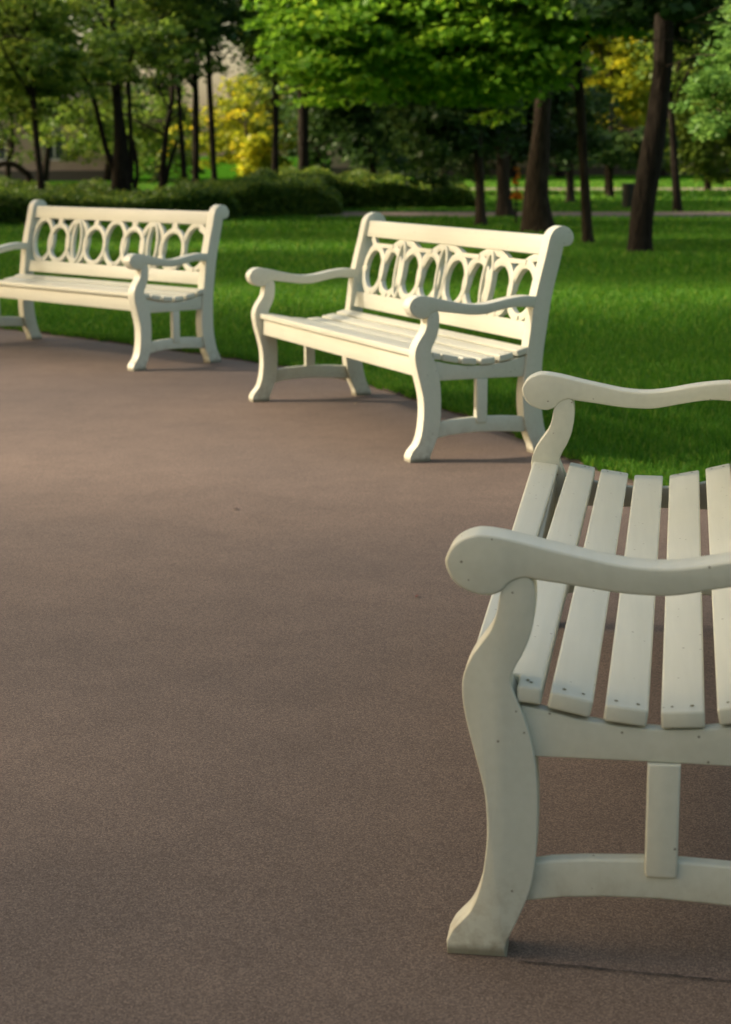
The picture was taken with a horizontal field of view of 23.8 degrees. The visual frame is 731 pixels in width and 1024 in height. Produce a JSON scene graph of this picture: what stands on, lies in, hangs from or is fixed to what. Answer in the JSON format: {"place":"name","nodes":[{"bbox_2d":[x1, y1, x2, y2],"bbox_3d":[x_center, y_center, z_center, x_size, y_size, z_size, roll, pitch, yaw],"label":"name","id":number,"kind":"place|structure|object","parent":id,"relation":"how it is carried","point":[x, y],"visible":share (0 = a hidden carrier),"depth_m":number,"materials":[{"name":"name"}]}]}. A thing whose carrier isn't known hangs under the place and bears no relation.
{"place":"outdoors","nodes":[
{"label":"outdoors","id":0,"kind":"place"},
{"bbox_2d":[64,0,591,156],"label":"sky","id":1,"kind":"structure","parent":0,"point":[202,86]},
{"bbox_2d":[0,329,730,1023],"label":"pavement","id":2,"kind":"structure","parent":0,"point":[240,779],"depth_m":3.78,"materials":[{"name":"asphalt"}]},
{"bbox_2d":[0,200,228,370],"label":"park bench","id":3,"kind":"object","parent":2,"relation":"on","point":[140,298],"visible":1,"depth_m":10.77,"materials":[{"name":"beige paint"}]},
{"bbox_2d":[245,212,573,462],"bbox_3d":[0.130,-0.880,8.057,0.751,0.946,2.022,-5,13,-22],"label":"park bench","id":4,"kind":"object","parent":2,"relation":"on","point":[353,335],"visible":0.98,"depth_m":7.66,"materials":[{"name":"beige paint"}]},
{"bbox_2d":[445,371,730,956],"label":"park bench","id":5,"kind":"object","parent":2,"relation":"on","point":[532,568],"visible":1,"depth_m":2.69,"materials":[{"name":"beige paint"}]},
{"bbox_2d":[523,961,730,980],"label":"pavement joint","id":6,"kind":"object","parent":2,"relation":"on","point":[628,971],"visible":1,"depth_m":2.67,"materials":[{"name":"brown"}]},
{"bbox_2d":[0,156,730,485],"bbox_3d":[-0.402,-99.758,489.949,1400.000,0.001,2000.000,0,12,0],"label":"lawn","id":7,"kind":"structure","parent":0,"point":[224,172],"depth_m":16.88,"materials":[{"name":"green plant"}]},
{"bbox_2d":[0,160,33,190],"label":"arched bough","id":8,"kind":"object","parent":7,"relation":"on","point":[23,171],"visible":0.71,"depth_m":34.29,"materials":[{"name":"brown plant"}]},
{"bbox_2d":[0,0,49,187],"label":"young tree","id":9,"kind":"object","parent":7,"relation":"on","point":[11,144],"visible":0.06,"depth_m":35.21,"materials":[{"name":"green plant"}]},
{"bbox_2d":[0,0,98,125],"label":"tree","id":10,"kind":"object","parent":7,"relation":"on","point":[60,116],"visible":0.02,"depth_m":76.93,"materials":[{"name":"green plant"}]},
{"bbox_2d":[0,82,122,180],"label":"long building","id":11,"kind":"structure","parent":7,"relation":"on","point":[68,171],"depth_m":88.22,"materials":[{"name":"paint"}]},
{"bbox_2d":[0,129,6,160],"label":"window","id":12,"kind":"structure","parent":11,"relation":"in","point":[2,153],"depth_m":88.25,"materials":[{"name":"grey"}]},
{"bbox_2d":[43,128,65,160],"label":"window","id":13,"kind":"structure","parent":11,"relation":"in","point":[54,153],"depth_m":88.23,"materials":[{"name":"grey"}]},
{"bbox_2d":[0,0,122,181],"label":"tree","id":14,"kind":"object","parent":7,"relation":"on","point":[46,161],"visible":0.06,"depth_m":84.13,"materials":[{"name":"green plant"}]},
{"bbox_2d":[0,0,132,193],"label":"park tree","id":15,"kind":"object","parent":7,"relation":"on","point":[31,73],"visible":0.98,"depth_m":32.53,"materials":[{"name":"green plant"}]},
{"bbox_2d":[17,0,204,192],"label":"clump tree","id":16,"kind":"object","parent":7,"relation":"on","point":[130,36],"visible":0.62,"depth_m":35.00,"materials":[{"name":"green plant"}]},
{"bbox_2d":[82,1,143,180],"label":"tree","id":17,"kind":"object","parent":7,"relation":"on","point":[107,175],"visible":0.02,"depth_m":88.15,"materials":[{"name":"green plant"}]},
{"bbox_2d":[53,69,187,183],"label":"tree","id":18,"kind":"object","parent":7,"relation":"on","point":[74,155],"visible":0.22,"depth_m":76.05,"materials":[{"name":"green plant"}]},
{"bbox_2d":[0,175,242,225],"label":"hedge","id":19,"kind":"object","parent":7,"relation":"on","point":[194,196],"visible":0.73,"depth_m":32.80,"materials":[{"name":"green plant"}]},
{"bbox_2d":[100,96,205,180],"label":"tree","id":20,"kind":"object","parent":7,"relation":"on","point":[176,165],"visible":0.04,"depth_m":86.18,"materials":[{"name":"green plant"}]},
{"bbox_2d":[73,0,247,182],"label":"young tree","id":21,"kind":"object","parent":7,"relation":"on","point":[195,130],"visible":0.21,"depth_m":37.92,"materials":[{"name":"green plant"}]},
{"bbox_2d":[101,0,225,187],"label":"forked tree","id":22,"kind":"object","parent":7,"relation":"on","point":[145,128],"visible":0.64,"depth_m":38.77,"materials":[{"name":"green plant"}]},
{"bbox_2d":[102,0,227,179],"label":"young tree","id":23,"kind":"object","parent":7,"relation":"on","point":[194,47],"visible":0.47,"depth_m":36.77,"materials":[{"name":"green plant"}]},
{"bbox_2d":[182,0,259,180],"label":"young tree","id":24,"kind":"object","parent":7,"relation":"on","point":[212,142],"visible":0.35,"depth_m":38.90,"materials":[{"name":"green plant"}]},
{"bbox_2d":[158,95,290,175],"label":"golden bush","id":25,"kind":"object","parent":7,"relation":"on","point":[247,156],"visible":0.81,"depth_m":45.20,"materials":[{"name":"yellow plant"}]},
{"bbox_2d":[199,45,312,176],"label":"tree","id":26,"kind":"object","parent":7,"relation":"on","point":[237,89],"visible":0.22,"depth_m":80.83,"materials":[{"name":"yellow plant"}]},
{"bbox_2d":[187,165,343,218],"bbox_3d":[-2.376,-6.944,37.370,3.778,1.031,7.252,0,12,0],"label":"hedge","id":27,"kind":"object","parent":7,"relation":"on","point":[267,191],"visible":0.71,"depth_m":35.40,"materials":[{"name":"green plant"}]},
{"bbox_2d":[223,0,314,173],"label":"young tree","id":28,"kind":"object","parent":7,"relation":"on","point":[275,78],"visible":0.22,"depth_m":38.93,"materials":[{"name":"green plant"}]},
{"bbox_2d":[242,67,310,167],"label":"tree","id":29,"kind":"object","parent":7,"relation":"on","point":[292,154],"visible":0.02,"depth_m":87.41,"materials":[{"name":"green plant"}]},
{"bbox_2d":[224,5,342,172],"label":"park tree","id":30,"kind":"object","parent":7,"relation":"on","point":[303,136],"visible":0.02,"depth_m":40.96,"materials":[{"name":"green plant"}]},
{"bbox_2d":[233,61,378,170],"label":"park tree","id":31,"kind":"object","parent":7,"relation":"on","point":[314,162],"visible":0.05,"depth_m":45.90,"materials":[{"name":"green plant"}]},
{"bbox_2d":[0,327,658,482],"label":"lawn edge","id":32,"kind":"object","parent":7,"relation":"on","point":[577,461],"visible":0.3,"depth_m":9.32,"materials":[{"name":"soil"}]},
{"bbox_2d":[295,86,369,172],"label":"tree","id":33,"kind":"object","parent":7,"relation":"on","point":[330,146],"depth_m":93.89,"materials":[{"name":"green plant"}]},
{"bbox_2d":[261,71,414,177],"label":"park tree","id":34,"kind":"object","parent":7,"relation":"on","point":[362,119],"visible":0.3,"depth_m":42.73,"materials":[{"name":"green plant"}]},
{"bbox_2d":[279,163,474,208],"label":"hedge","id":35,"kind":"object","parent":7,"relation":"on","point":[358,188],"visible":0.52,"depth_m":40.07,"materials":[{"name":"green plant"}]},
{"bbox_2d":[331,107,490,177],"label":"tree","id":36,"kind":"object","parent":7,"relation":"on","point":[406,152],"visible":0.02,"depth_m":53.23,"materials":[{"name":"green plant"}]},
{"bbox_2d":[332,8,534,225],"bbox_3d":[0.849,-8.561,30.429,4.263,7.058,3.265,-8,14,-32],"label":"park tree","id":37,"kind":"object","parent":7,"relation":"on","point":[443,133],"visible":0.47,"depth_m":30.29,"materials":[{"name":"green plant"}]},
{"bbox_2d":[379,119,496,175],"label":"tree","id":38,"kind":"object","parent":7,"relation":"on","point":[446,173],"depth_m":90.17,"materials":[{"name":"green plant"}]},
{"bbox_2d":[240,0,684,232],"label":"maple tree","id":39,"kind":"object","parent":7,"relation":"on","point":[436,48],"visible":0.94,"depth_m":22.71,"materials":[{"name":"green plant"}]},
{"bbox_2d":[481,162,522,223],"bbox_3d":[2.582,-5.611,30.532,1.602,1.215,0.501,-5,13,-22],"label":"orange sapling","id":40,"kind":"object","parent":7,"relation":"on","point":[516,196],"visible":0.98,"depth_m":30.45,"materials":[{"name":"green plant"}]},
{"bbox_2d":[315,212,730,216],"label":"footpath","id":41,"kind":"structure","parent":7,"relation":"on","point":[618,214],"depth_m":36.33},
{"bbox_2d":[330,115,730,175],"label":"hedge","id":42,"kind":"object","parent":7,"relation":"on","point":[595,170],"depth_m":99.99,"materials":[{"name":"green plant"}]},
{"bbox_2d":[509,12,557,176],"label":"tree","id":43,"kind":"object","parent":7,"relation":"on","point":[513,165],"depth_m":94.95,"materials":[{"name":"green plant"}]},
{"bbox_2d":[439,14,629,217],"bbox_3d":[2.805,-9.706,34.737,4.125,7.570,3.857,-6,13,-25],"label":"park tree","id":44,"kind":"object","parent":7,"relation":"on","point":[561,100],"visible":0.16,"depth_m":34.45,"materials":[{"name":"green plant"}]},
{"bbox_2d":[573,19,601,243],"bbox_3d":[3.302,-7.194,23.783,3.535,7.066,3.342,0,12,0],"label":"young tree","id":45,"kind":"object","parent":7,"relation":"on","point":[586,223],"visible":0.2,"depth_m":24.04,"materials":[{"name":"brown plant"}]},
{"bbox_2d":[554,45,621,176],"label":"tree","id":46,"kind":"object","parent":7,"relation":"on","point":[559,173],"depth_m":94.99,"materials":[{"name":"green plant"}]},
{"bbox_2d":[550,85,627,201],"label":"tree","id":47,"kind":"object","parent":7,"relation":"on","point":[597,144],"visible":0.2,"depth_m":43.63,"materials":[{"name":"green plant"}]},
{"bbox_2d":[471,188,730,190],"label":"footpath","id":48,"kind":"structure","parent":7,"relation":"on","point":[615,188],"depth_m":61.87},
{"bbox_2d":[551,104,681,197],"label":"spreading tree","id":49,"kind":"object","parent":7,"relation":"on","point":[630,136],"visible":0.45,"depth_m":48.46,"materials":[{"name":"green plant"}]},
{"bbox_2d":[517,0,730,253],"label":"leaning tree","id":50,"kind":"object","parent":7,"relation":"on","point":[663,19],"visible":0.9,"depth_m":21.61,"materials":[{"name":"brown plant"}]},
{"bbox_2d":[622,183,634,208],"bbox_3d":[6.027,-7.195,39.523,0.380,0.588,0.380,0,12,0],"label":"litter bin","id":51,"kind":"object","parent":7,"relation":"on","point":[627,192],"visible":0.59,"depth_m":39.38,"materials":[{"name":"grey metal"}]},
{"bbox_2d":[565,24,699,194],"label":"golden tree","id":52,"kind":"object","parent":7,"relation":"on","point":[632,91],"visible":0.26,"depth_m":50.32,"materials":[{"name":"yellow plant"}]},
{"bbox_2d":[599,55,711,176],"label":"tree","id":53,"kind":"object","parent":7,"relation":"on","point":[663,172],"visible":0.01,"depth_m":95.12,"materials":[{"name":"green plant"}]},
{"bbox_2d":[626,20,724,211],"bbox_3d":[6.876,-10.847,36.473,4.531,9.064,4.251,-8,14,-34],"label":"young tree","id":54,"kind":"object","parent":7,"relation":"on","point":[680,74],"visible":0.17,"depth_m":36.94,"materials":[{"name":"green plant"}]},
{"bbox_2d":[628,35,730,189],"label":"olive tree","id":55,"kind":"object","parent":7,"relation":"on","point":[697,153],"visible":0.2,"depth_m":56.17,"materials":[{"name":"green plant"}]},
{"bbox_2d":[642,0,730,141],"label":"pale tree","id":56,"kind":"object","parent":7,"relation":"on","point":[705,125],"visible":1,"depth_m":15.21,"materials":[{"name":"green plant"}]}
]}

